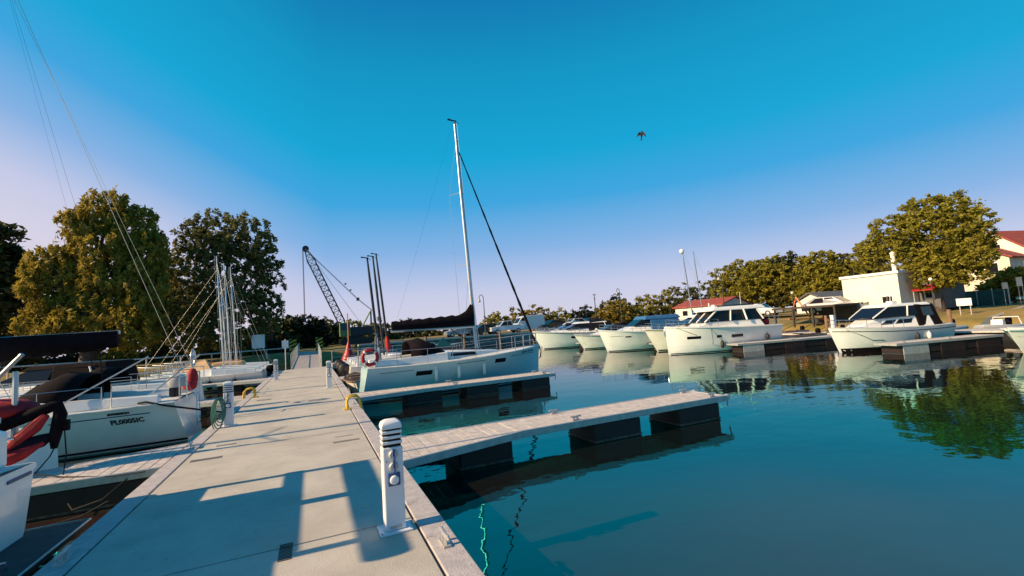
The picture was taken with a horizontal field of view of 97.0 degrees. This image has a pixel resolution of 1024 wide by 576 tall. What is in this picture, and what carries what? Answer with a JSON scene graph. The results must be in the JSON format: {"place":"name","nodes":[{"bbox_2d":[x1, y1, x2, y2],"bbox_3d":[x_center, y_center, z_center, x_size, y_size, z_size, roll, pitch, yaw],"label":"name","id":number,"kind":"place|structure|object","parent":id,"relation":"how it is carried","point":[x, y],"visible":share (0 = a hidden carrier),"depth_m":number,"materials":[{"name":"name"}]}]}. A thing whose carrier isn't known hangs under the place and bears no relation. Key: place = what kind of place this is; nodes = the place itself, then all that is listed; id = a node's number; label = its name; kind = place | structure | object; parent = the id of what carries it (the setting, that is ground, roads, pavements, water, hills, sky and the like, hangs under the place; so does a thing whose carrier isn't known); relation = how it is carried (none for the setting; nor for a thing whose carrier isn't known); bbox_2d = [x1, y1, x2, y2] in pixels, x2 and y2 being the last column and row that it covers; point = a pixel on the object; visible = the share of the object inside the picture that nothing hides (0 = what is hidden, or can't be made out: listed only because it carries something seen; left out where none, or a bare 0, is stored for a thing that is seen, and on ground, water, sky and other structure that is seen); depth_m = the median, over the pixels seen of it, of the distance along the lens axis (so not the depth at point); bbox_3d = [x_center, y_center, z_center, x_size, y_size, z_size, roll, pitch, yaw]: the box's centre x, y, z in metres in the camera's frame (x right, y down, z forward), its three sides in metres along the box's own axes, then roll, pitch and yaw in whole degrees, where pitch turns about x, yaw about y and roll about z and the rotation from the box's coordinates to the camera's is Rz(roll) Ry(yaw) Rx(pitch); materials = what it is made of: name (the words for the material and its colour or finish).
{"place":"outdoors","nodes":[
{"label":"outdoors","id":0,"kind":"place"},
{"bbox_2d":[351,324,613,349],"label":"quay road","id":1,"kind":"structure","parent":0,"point":[355,345],"depth_m":65.31,"materials":[{"name":"concrete"}]},
{"bbox_2d":[302,246,372,344],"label":"lattice crane","id":2,"kind":"object","parent":1,"relation":"on","point":[356,334],"visible":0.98,"depth_m":59.30,"materials":[{"name":"grey metal"}]},
{"bbox_2d":[443,328,472,336],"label":"parked car","id":3,"kind":"object","parent":1,"relation":"on","point":[451,333],"visible":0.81,"depth_m":62.36,"materials":[{"name":"silver metal"}]},
{"bbox_2d":[469,324,495,334],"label":"parked car","id":4,"kind":"object","parent":1,"relation":"on","point":[481,328],"visible":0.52,"depth_m":63.27,"materials":[{"name":"blue paint"}]},
{"bbox_2d":[490,320,524,333],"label":"parked pickup","id":5,"kind":"object","parent":1,"relation":"on","point":[504,325],"visible":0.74,"depth_m":64.16,"materials":[{"name":"white paint"}]},
{"bbox_2d":[507,314,544,331],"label":"parked van","id":6,"kind":"object","parent":1,"relation":"on","point":[536,322],"visible":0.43,"depth_m":66.89,"materials":[{"name":"white paint"}]},
{"bbox_2d":[541,319,566,329],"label":"parked car","id":7,"kind":"object","parent":1,"relation":"on","point":[553,323],"visible":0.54,"depth_m":67.80,"materials":[{"name":"black paint"}]},
{"bbox_2d":[0,299,1023,385],"bbox_3d":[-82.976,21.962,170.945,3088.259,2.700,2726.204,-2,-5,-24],"label":"ground","id":8,"kind":"structure","parent":0,"point":[979,315],"depth_m":39.35,"materials":[{"name":"plant"}]},
{"bbox_2d":[0,221,38,372],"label":"broadleaf tree","id":9,"kind":"object","parent":8,"relation":"on","point":[11,255],"visible":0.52,"depth_m":40.65,"materials":[{"name":"green plant"}]},
{"bbox_2d":[12,356,61,371],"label":"bush","id":10,"kind":"object","parent":8,"relation":"on","point":[28,361],"visible":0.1,"depth_m":42.19,"materials":[{"name":"green plant"}]},
{"bbox_2d":[35,353,99,363],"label":"bush","id":11,"kind":"object","parent":8,"relation":"on","point":[70,358],"visible":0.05,"depth_m":43.28,"materials":[{"name":"green plant"}]},
{"bbox_2d":[7,185,173,361],"bbox_3d":[-35.100,-1.016,38.341,10.764,16.296,5.563,-2,-5,-24],"label":"broadleaf tree","id":12,"kind":"object","parent":8,"relation":"on","point":[65,303],"visible":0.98,"depth_m":37.70,"materials":[{"name":"green plant"}]},
{"bbox_2d":[97,345,149,363],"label":"bush","id":13,"kind":"object","parent":8,"relation":"on","point":[118,355],"visible":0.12,"depth_m":44.25,"materials":[{"name":"green plant"}]},
{"bbox_2d":[0,347,290,378],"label":"rail fence","id":14,"kind":"object","parent":8,"relation":"on","point":[180,356],"visible":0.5,"depth_m":36.21,"materials":[{"name":"grey metal"}]},
{"bbox_2d":[137,339,187,362],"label":"bush","id":15,"kind":"object","parent":8,"relation":"on","point":[163,350],"visible":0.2,"depth_m":46.41,"materials":[{"name":"green plant"}]},
{"bbox_2d":[141,250,207,346],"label":"broadleaf tree","id":16,"kind":"object","parent":8,"relation":"on","point":[174,315],"visible":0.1,"depth_m":48.57,"materials":[{"name":"green plant"}]},
{"bbox_2d":[181,331,221,358],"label":"bush","id":17,"kind":"object","parent":8,"relation":"on","point":[211,350],"visible":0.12,"depth_m":47.91,"materials":[{"name":"green plant"}]},
{"bbox_2d":[156,207,287,358],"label":"broadleaf tree","id":18,"kind":"object","parent":8,"relation":"on","point":[225,245],"visible":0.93,"depth_m":43.81,"materials":[{"name":"green plant"}]},
{"bbox_2d":[219,328,263,355],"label":"bush","id":19,"kind":"object","parent":8,"relation":"on","point":[249,347],"visible":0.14,"depth_m":49.21,"materials":[{"name":"green plant"}]},
{"bbox_2d":[252,334,264,357],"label":"notice board","id":20,"kind":"object","parent":8,"relation":"on","point":[255,345],"visible":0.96,"depth_m":43.55,"materials":[{"name":"white"}]},
{"bbox_2d":[242,322,289,345],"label":"broadleaf tree","id":21,"kind":"object","parent":8,"relation":"on","point":[279,334],"visible":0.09,"depth_m":57.65,"materials":[{"name":"green plant"}]},
{"bbox_2d":[263,327,288,353],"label":"bush","id":22,"kind":"object","parent":8,"relation":"on","point":[271,342],"visible":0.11,"depth_m":52.55,"materials":[{"name":"green plant"}]},
{"bbox_2d":[269,314,306,348],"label":"broadleaf tree","id":23,"kind":"object","parent":8,"relation":"on","point":[290,326],"visible":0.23,"depth_m":62.07,"materials":[{"name":"green plant"}]},
{"bbox_2d":[292,314,336,347],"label":"broadleaf tree","id":24,"kind":"object","parent":8,"relation":"on","point":[312,327],"visible":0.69,"depth_m":64.62,"materials":[{"name":"green plant"}]},
{"bbox_2d":[319,316,346,345],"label":"broadleaf tree","id":25,"kind":"object","parent":8,"relation":"on","point":[334,328],"visible":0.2,"depth_m":71.20,"materials":[{"name":"green plant"}]},
{"bbox_2d":[366,317,402,340],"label":"broadleaf tree","id":26,"kind":"object","parent":8,"relation":"on","point":[392,336],"visible":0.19,"depth_m":85.36,"materials":[{"name":"green plant"}]},
{"bbox_2d":[387,317,428,337],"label":"broadleaf tree","id":27,"kind":"object","parent":8,"relation":"on","point":[408,334],"visible":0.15,"depth_m":94.22,"materials":[{"name":"green plant"}]},
{"bbox_2d":[415,329,448,336],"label":"broadleaf tree","id":28,"kind":"object","parent":8,"relation":"on","point":[433,333],"visible":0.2,"depth_m":94.99,"materials":[{"name":"green plant"}]},
{"bbox_2d":[358,329,536,354],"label":"quay wall","id":29,"kind":"structure","parent":8,"relation":"on","point":[481,338],"depth_m":59.24,"materials":[{"name":"concrete"}]},
{"bbox_2d":[479,311,514,330],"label":"broadleaf tree","id":30,"kind":"object","parent":8,"relation":"on","point":[493,320],"visible":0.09,"depth_m":106.20,"materials":[{"name":"green plant"}]},
{"bbox_2d":[517,304,558,321],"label":"broadleaf tree","id":31,"kind":"object","parent":8,"relation":"on","point":[547,317],"visible":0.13,"depth_m":117.48,"materials":[{"name":"green plant"}]},
{"bbox_2d":[550,306,572,321],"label":"broadleaf tree","id":32,"kind":"object","parent":8,"relation":"on","point":[563,315],"visible":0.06,"depth_m":124.00,"materials":[{"name":"green plant"}]},
{"bbox_2d":[559,307,591,320],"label":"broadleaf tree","id":33,"kind":"object","parent":8,"relation":"on","point":[576,314],"visible":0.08,"depth_m":127.10,"materials":[{"name":"green plant"}]},
{"bbox_2d":[591,292,638,319],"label":"tree","id":34,"kind":"object","parent":8,"relation":"on","point":[613,297],"visible":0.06,"depth_m":115.77,"materials":[{"name":"green plant"}]},
{"bbox_2d":[590,298,644,322],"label":"broadleaf tree","id":35,"kind":"object","parent":8,"relation":"on","point":[614,313],"visible":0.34,"depth_m":104.25,"materials":[{"name":"green plant"}]},
{"bbox_2d":[618,293,669,321],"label":"broadleaf tree","id":36,"kind":"object","parent":8,"relation":"on","point":[641,308],"visible":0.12,"depth_m":115.19,"materials":[{"name":"green plant"}]},
{"bbox_2d":[636,286,688,316],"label":"broadleaf tree","id":37,"kind":"object","parent":8,"relation":"on","point":[668,293],"visible":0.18,"depth_m":114.81,"materials":[{"name":"green plant"}]},
{"bbox_2d":[647,282,709,315],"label":"broadleaf tree","id":38,"kind":"object","parent":8,"relation":"on","point":[675,300],"visible":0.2,"depth_m":112.79,"materials":[{"name":"green plant"}]},
{"bbox_2d":[667,280,726,313],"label":"broadleaf tree","id":39,"kind":"object","parent":8,"relation":"on","point":[702,288],"visible":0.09,"depth_m":113.23,"materials":[{"name":"green plant"}]},
{"bbox_2d":[672,296,750,318],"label":"red roofed building","id":40,"kind":"structure","parent":8,"relation":"on","point":[696,304],"depth_m":63.00,"materials":[{"name":"white paint"}]},
{"bbox_2d":[705,259,768,303],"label":"broadleaf tree","id":41,"kind":"object","parent":8,"relation":"on","point":[730,285],"visible":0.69,"depth_m":74.61,"materials":[{"name":"green plant"}]},
{"bbox_2d":[735,253,794,313],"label":"broadleaf tree","id":42,"kind":"object","parent":8,"relation":"on","point":[769,270],"visible":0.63,"depth_m":71.77,"materials":[{"name":"green plant"}]},
{"bbox_2d":[764,250,811,311],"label":"broadleaf tree","id":43,"kind":"object","parent":8,"relation":"on","point":[790,262],"visible":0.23,"depth_m":71.07,"materials":[{"name":"green plant"}]},
{"bbox_2d":[788,297,828,323],"bbox_3d":[25.079,1.901,38.494,1.360,2.450,3.451,-2,-5,-24],"label":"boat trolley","id":44,"kind":"object","parent":8,"relation":"on","point":[818,319],"visible":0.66,"depth_m":38.45,"materials":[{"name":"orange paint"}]},
{"bbox_2d":[772,303,859,327],"bbox_3d":[25.025,2.306,37.414,3.200,1.680,5.200,-2,-5,-24],"label":"flat shelter","id":45,"kind":"object","parent":8,"relation":"on","point":[842,311],"visible":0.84,"depth_m":36.54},
{"bbox_2d":[788,250,852,300],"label":"broadleaf tree","id":46,"kind":"object","parent":8,"relation":"on","point":[819,274],"visible":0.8,"depth_m":65.21,"materials":[{"name":"green plant"}]},
{"bbox_2d":[801,296,868,314],"bbox_3d":[27.247,1.433,38.304,1.836,1.480,4.420,-1,-6,-34],"label":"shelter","id":47,"kind":"object","parent":8,"relation":"on","point":[830,300],"visible":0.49,"depth_m":38.05,"materials":[{"name":"white metal"}]},
{"bbox_2d":[825,253,867,290],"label":"broadleaf tree","id":48,"kind":"object","parent":8,"relation":"on","point":[842,257],"visible":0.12,"depth_m":63.98,"materials":[{"name":"green plant"}]},
{"bbox_2d":[839,270,920,304],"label":"white hall","id":49,"kind":"structure","parent":8,"relation":"on","point":[872,288],"depth_m":37.38,"materials":[{"name":"paint"}]},
{"bbox_2d":[844,189,1002,311],"bbox_3d":[33.348,-2.663,37.407,4.746,9.951,10.664,-2,-5,-24],"label":"round tree","id":50,"kind":"object","parent":8,"relation":"on","point":[953,254],"visible":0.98,"depth_m":35.52,"materials":[{"name":"green plant"}]},
{"bbox_2d":[919,277,965,307],"bbox_3d":[35.497,0.255,37.362,4.600,2.760,1.900,-2,-5,-24],"label":"hall annex","id":51,"kind":"object","parent":8,"relation":"on","point":[951,295],"visible":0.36,"depth_m":36.59,"materials":[{"name":"white"}]},
{"bbox_2d":[956,298,971,314],"bbox_3d":[31.115,1.316,31.103,0.106,1.214,0.800,-2,-5,-24],"label":"white board","id":52,"kind":"object","parent":8,"relation":"on","point":[963,302],"visible":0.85,"depth_m":31.08,"materials":[{"name":"white"}]},
{"bbox_2d":[952,287,1010,307],"bbox_3d":[39.680,1.197,41.187,0.165,1.800,8.068,-2,-5,-24],"label":"netting fence","id":53,"kind":"object","parent":8,"relation":"on","point":[987,297],"visible":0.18,"depth_m":38.76,"materials":[{"name":"fabric"}]},
{"bbox_2d":[964,248,1023,299],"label":"cream house","id":54,"kind":"structure","parent":8,"relation":"on","point":[1009,258],"depth_m":44.57,"materials":[{"name":"paint"}]},
{"bbox_2d":[973,277,1014,299],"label":"bush","id":55,"kind":"object","parent":8,"relation":"on","point":[986,285],"visible":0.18,"depth_m":40.48,"materials":[{"name":"green plant"}]},
{"bbox_2d":[988,266,1023,302],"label":"bush","id":56,"kind":"object","parent":8,"relation":"on","point":[1008,274],"visible":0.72,"depth_m":39.13,"materials":[{"name":"green plant"}]},
{"bbox_2d":[990,230,1023,253],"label":"red roofed house","id":57,"kind":"structure","parent":8,"relation":"on","point":[1012,241],"depth_m":47.98,"materials":[{"name":"white paint"}]},
{"bbox_2d":[0,0,1023,357],"label":"sky","id":58,"kind":"structure","parent":0,"point":[770,128],"materials":[{"name":"blue"}]},
{"bbox_2d":[25,341,1023,575],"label":"water","id":59,"kind":"structure","parent":0,"point":[824,460],"depth_m":6.17,"materials":[{"name":"liquid"}]},
{"bbox_2d":[0,431,91,575],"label":"grey deck motorboat","id":60,"kind":"object","parent":59,"relation":"on","point":[23,553],"visible":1,"depth_m":4.65,"materials":[{"name":"plastic"}]},
{"bbox_2d":[0,359,139,392],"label":"boat","id":61,"kind":"object","parent":59,"relation":"on","point":[34,374],"visible":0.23,"depth_m":15.88,"materials":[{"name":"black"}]},
{"bbox_2d":[0,353,145,531],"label":"sailing boat","id":62,"kind":"object","parent":59,"relation":"on","point":[25,445],"visible":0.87,"depth_m":6.76,"materials":[{"name":"plastic"}]},
{"bbox_2d":[0,0,204,399],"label":"sailing boat","id":63,"kind":"object","parent":59,"relation":"on","point":[108,372],"visible":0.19,"depth_m":14.68,"materials":[{"name":"white plastic"}]},
{"bbox_2d":[26,443,188,521],"bbox_3d":[-8.623,3.240,6.060,6.823,0.986,1.806,-2,-5,-24],"label":"finger pontoon","id":64,"kind":"object","parent":59,"relation":"on","point":[50,497],"visible":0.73,"depth_m":6.44,"materials":[{"name":"grey wood"}]},
{"bbox_2d":[0,0,221,458],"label":"sailing boat","id":65,"kind":"object","parent":59,"relation":"on","point":[102,416],"visible":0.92,"depth_m":10.28,"materials":[{"name":"white plastic"}]},
{"bbox_2d":[137,256,264,392],"bbox_3d":[-15.558,1.885,22.760,5.410,7.091,2.143,-2,-5,-24],"label":"sailing boat","id":66,"kind":"object","parent":59,"relation":"on","point":[217,375],"visible":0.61,"depth_m":22.46,"materials":[{"name":"white plastic"}]},
{"bbox_2d":[150,263,273,377],"bbox_3d":[-16.282,2.132,24.882,5.800,7.062,2.048,-2,-5,-24],"label":"sailing boat","id":67,"kind":"object","parent":59,"relation":"on","point":[206,364],"visible":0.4,"depth_m":24.86,"materials":[{"name":"white plastic"}]},
{"bbox_2d":[162,267,268,373],"bbox_3d":[-17.266,2.314,26.625,5.410,7.134,2.048,-2,-5,-24],"label":"sailing boat","id":68,"kind":"object","parent":59,"relation":"on","point":[238,363],"visible":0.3,"depth_m":26.77,"materials":[{"name":"white plastic"}]},
{"bbox_2d":[198,395,246,416],"bbox_3d":[-11.707,4.097,13.535,6.422,0.986,1.606,-2,-5,-24],"label":"finger pontoon","id":69,"kind":"object","parent":59,"relation":"on","point":[206,403],"visible":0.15,"depth_m":14.31,"materials":[{"name":"grey concrete"}]},
{"bbox_2d":[173,282,273,372],"bbox_3d":[-18.089,2.835,28.510,5.410,6.533,2.048,-2,-5,-24],"label":"sailing boat","id":70,"kind":"object","parent":59,"relation":"on","point":[267,363],"visible":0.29,"depth_m":28.56,"materials":[{"name":"white plastic"}]},
{"bbox_2d":[202,378,266,393],"bbox_3d":[-14.881,4.935,20.721,6.422,0.986,1.606,-2,-5,-24],"label":"finger pontoon","id":71,"kind":"object","parent":59,"relation":"on","point":[238,386],"visible":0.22,"depth_m":21.30,"materials":[{"name":"grey concrete"}]},
{"bbox_2d":[33,366,484,575],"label":"pontoon pier","id":72,"kind":"structure","parent":59,"relation":"on","point":[282,477],"depth_m":4.68,"materials":[{"name":"concrete"}]},
{"bbox_2d":[211,381,236,428],"bbox_3d":[-6.168,2.526,9.701,0.440,1.016,0.301,-2,-5,-24],"label":"power pedestal","id":73,"kind":"object","parent":72,"relation":"on","point":[227,402],"visible":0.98,"depth_m":9.67,"materials":[{"name":"silver metal"}]},
{"bbox_2d":[291,342,321,369],"bbox_3d":[-17.288,5.460,38.342,1.810,1.671,21.044,-2,-5,-24],"label":"gangway","id":74,"kind":"object","parent":72,"relation":"on","point":[311,359],"visible":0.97,"depth_m":34.76,"materials":[{"name":"grey metal"}]},
{"bbox_2d":[325,361,333,388],"bbox_3d":[-6.465,3.056,16.011,0.280,0.952,0.271,-2,-5,-24],"label":"power pedestal","id":75,"kind":"object","parent":72,"relation":"on","point":[329,373],"visible":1,"depth_m":15.95,"materials":[{"name":"silver metal"}]},
{"bbox_2d":[344,394,362,409],"bbox_3d":[-3.873,2.911,11.033,0.415,0.625,0.400,-2,-5,-24],"label":"mooring hoop","id":76,"kind":"object","parent":72,"relation":"on","point":[347,407],"visible":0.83,"depth_m":10.96,"materials":[{"name":"yellow paint"}]},
{"bbox_2d":[377,418,412,537],"bbox_3d":[-1.058,1.650,4.017,0.280,0.952,0.271,-2,-5,-24],"label":"power pedestal","id":77,"kind":"object","parent":72,"relation":"on","point":[396,521],"visible":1,"depth_m":3.96,"materials":[{"name":"silver metal"}]},
{"bbox_2d":[343,372,360,392],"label":"open boat","id":78,"kind":"object","parent":59,"relation":"on","point":[352,380],"visible":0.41,"depth_m":18.11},
{"bbox_2d":[331,342,433,368],"bbox_3d":[-9.178,5.030,32.520,7.043,1.722,1.600,-2,-5,-24],"label":"landing stage","id":79,"kind":"object","parent":59,"relation":"on","point":[332,365],"visible":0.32,"depth_m":30.95,"materials":[{"name":"concrete"}]},
{"bbox_2d":[341,313,355,360],"bbox_3d":[-11.531,3.490,31.880,1.100,3.400,1.072,-2,-5,-24],"label":"red buoy","id":80,"kind":"object","parent":79,"relation":"on","point":[350,351],"visible":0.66,"depth_m":31.64,"materials":[{"name":"plastic"}]},
{"bbox_2d":[334,253,434,376],"bbox_3d":[-7.383,1.548,26.792,6.000,7.318,2.148,-2,-5,-24],"label":"sailing boat","id":81,"kind":"object","parent":59,"relation":"on","point":[387,345],"visible":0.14,"depth_m":26.64,"materials":[{"name":"white plastic"}]},
{"bbox_2d":[336,255,436,376],"bbox_3d":[-6.440,1.570,24.677,6.000,6.782,2.148,-2,-5,-24],"label":"sailing boat","id":82,"kind":"object","parent":59,"relation":"on","point":[351,362],"visible":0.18,"depth_m":24.33,"materials":[{"name":"white plastic"}]},
{"bbox_2d":[339,257,459,383],"bbox_3d":[-5.500,1.561,22.565,6.000,6.310,2.148,-2,-5,-24],"label":"sailing boat","id":83,"kind":"object","parent":59,"relation":"on","point":[345,369],"visible":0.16,"depth_m":21.99,"materials":[{"name":"white plastic"}]},
{"bbox_2d":[357,118,540,402],"bbox_3d":[-2.342,-1.349,17.428,7.166,10.780,2.598,-2,-5,-24],"label":"sailing boat","id":84,"kind":"object","parent":59,"relation":"on","point":[417,361],"visible":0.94,"depth_m":16.34,"materials":[{"name":"white plastic"}]},
{"bbox_2d":[352,370,555,405],"bbox_3d":[-1.585,3.491,14.685,6.718,0.986,1.337,-2,-5,-24],"label":"finger pontoon","id":85,"kind":"object","parent":59,"relation":"on","point":[420,394],"visible":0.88,"depth_m":14.58,"materials":[{"name":"grey concrete"}]},
{"bbox_2d":[401,388,729,470],"bbox_3d":[1.366,2.723,8.126,6.820,0.986,1.502,-2,-5,-24],"label":"finger pontoon","id":86,"kind":"object","parent":59,"relation":"on","point":[472,447],"visible":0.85,"depth_m":8.00,"materials":[{"name":"grey wood"}]},
{"bbox_2d":[534,320,611,348],"bbox_3d":[5.543,4.267,40.247,7.374,2.420,2.728,-3,-5,-12],"label":"motor cruiser","id":87,"kind":"object","parent":59,"relation":"on","point":[565,338],"visible":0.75,"depth_m":39.35,"materials":[{"name":"white plastic"}]},
{"bbox_2d":[574,322,640,349],"bbox_3d":[7.600,3.886,35.891,5.577,2.150,2.161,-3,-5,-12],"label":"motor cruiser","id":88,"kind":"object","parent":59,"relation":"on","point":[593,341],"visible":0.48,"depth_m":35.24,"materials":[{"name":"white plastic"}]},
{"bbox_2d":[598,314,679,351],"bbox_3d":[8.891,3.223,31.322,6.182,2.510,2.657,-3,-5,-12],"label":"motor cruiser","id":89,"kind":"object","parent":59,"relation":"on","point":[631,337],"visible":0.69,"depth_m":30.49,"materials":[{"name":"white plastic"}]},
{"bbox_2d":[644,315,694,350],"bbox_3d":[11.476,2.909,28.824,6.578,2.350,2.430,-3,-5,-12],"label":"motor cruiser","id":90,"kind":"object","parent":59,"relation":"on","point":[657,337],"visible":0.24,"depth_m":28.08,"materials":[{"name":"white plastic"}]},
{"bbox_2d":[670,249,706,314],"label":"sailing boat","id":91,"kind":"object","parent":59,"relation":"on","point":[681,251],"visible":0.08,"depth_m":37.42,"materials":[{"name":"white plastic"}]},
{"bbox_2d":[664,293,782,354],"bbox_3d":[11.907,2.077,25.933,7.129,3.450,2.824,-3,-5,-12],"label":"motor cruiser","id":92,"kind":"object","parent":59,"relation":"on","point":[713,328],"visible":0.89,"depth_m":24.99,"materials":[{"name":"white plastic"}]},
{"bbox_2d":[726,335,834,351],"bbox_3d":[14.975,3.151,24.576,6.680,0.960,0.950,-3,-5,-10],"label":"finger pontoon","id":93,"kind":"object","parent":59,"relation":"on","point":[763,345],"visible":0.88,"depth_m":24.13,"materials":[{"name":"concrete"}]},
{"bbox_2d":[782,328,826,338],"bbox_3d":[16.753,2.983,26.401,3.934,1.058,1.484,-2,-5,-24],"label":"dinghy","id":94,"kind":"object","parent":59,"relation":"on","point":[816,333],"visible":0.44,"depth_m":26.12,"materials":[{"name":"grey plastic"}]},
{"bbox_2d":[828,288,955,352],"bbox_3d":[17.139,1.391,20.765,6.418,3.184,2.398,-3,-5,-12],"label":"motor cruiser","id":95,"kind":"object","parent":59,"relation":"on","point":[871,325],"visible":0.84,"depth_m":20.03,"materials":[{"name":"white plastic"}]},
{"bbox_2d":[782,309,1012,340],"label":"jetty","id":96,"kind":"object","parent":59,"relation":"in","point":[959,332],"visible":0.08,"depth_m":21.71,"materials":[{"name":"grey wood"}]},
{"bbox_2d":[874,334,1003,354],"bbox_3d":[17.618,2.458,18.645,5.280,0.960,0.950,-3,-5,-10],"label":"finger pontoon","id":97,"kind":"object","parent":59,"relation":"on","point":[915,346],"visible":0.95,"depth_m":18.27,"materials":[{"name":"grey concrete"}]},
{"bbox_2d":[973,316,1023,328],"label":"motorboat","id":98,"kind":"object","parent":59,"relation":"on","point":[1001,323],"visible":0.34,"depth_m":23.56,"materials":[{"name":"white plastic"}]},
{"bbox_2d":[999,326,1023,352],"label":"speedboat","id":99,"kind":"object","parent":59,"relation":"on","point":[1015,335],"visible":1,"depth_m":15.68,"materials":[{"name":"white plastic"}]},
{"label":"bank road","id":100,"kind":"structure","parent":0,"visible":0},
{"bbox_2d":[758,303,782,315],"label":"parked car","id":101,"kind":"object","parent":100,"relation":"on","point":[767,310],"visible":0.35,"depth_m":50.67,"materials":[{"name":"white paint"}]},
{"bbox_2d":[792,290,843,313],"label":"gabled house","id":102,"kind":"structure","parent":100,"relation":"on","point":[806,297],"depth_m":51.55,"materials":[{"name":"white paint"}]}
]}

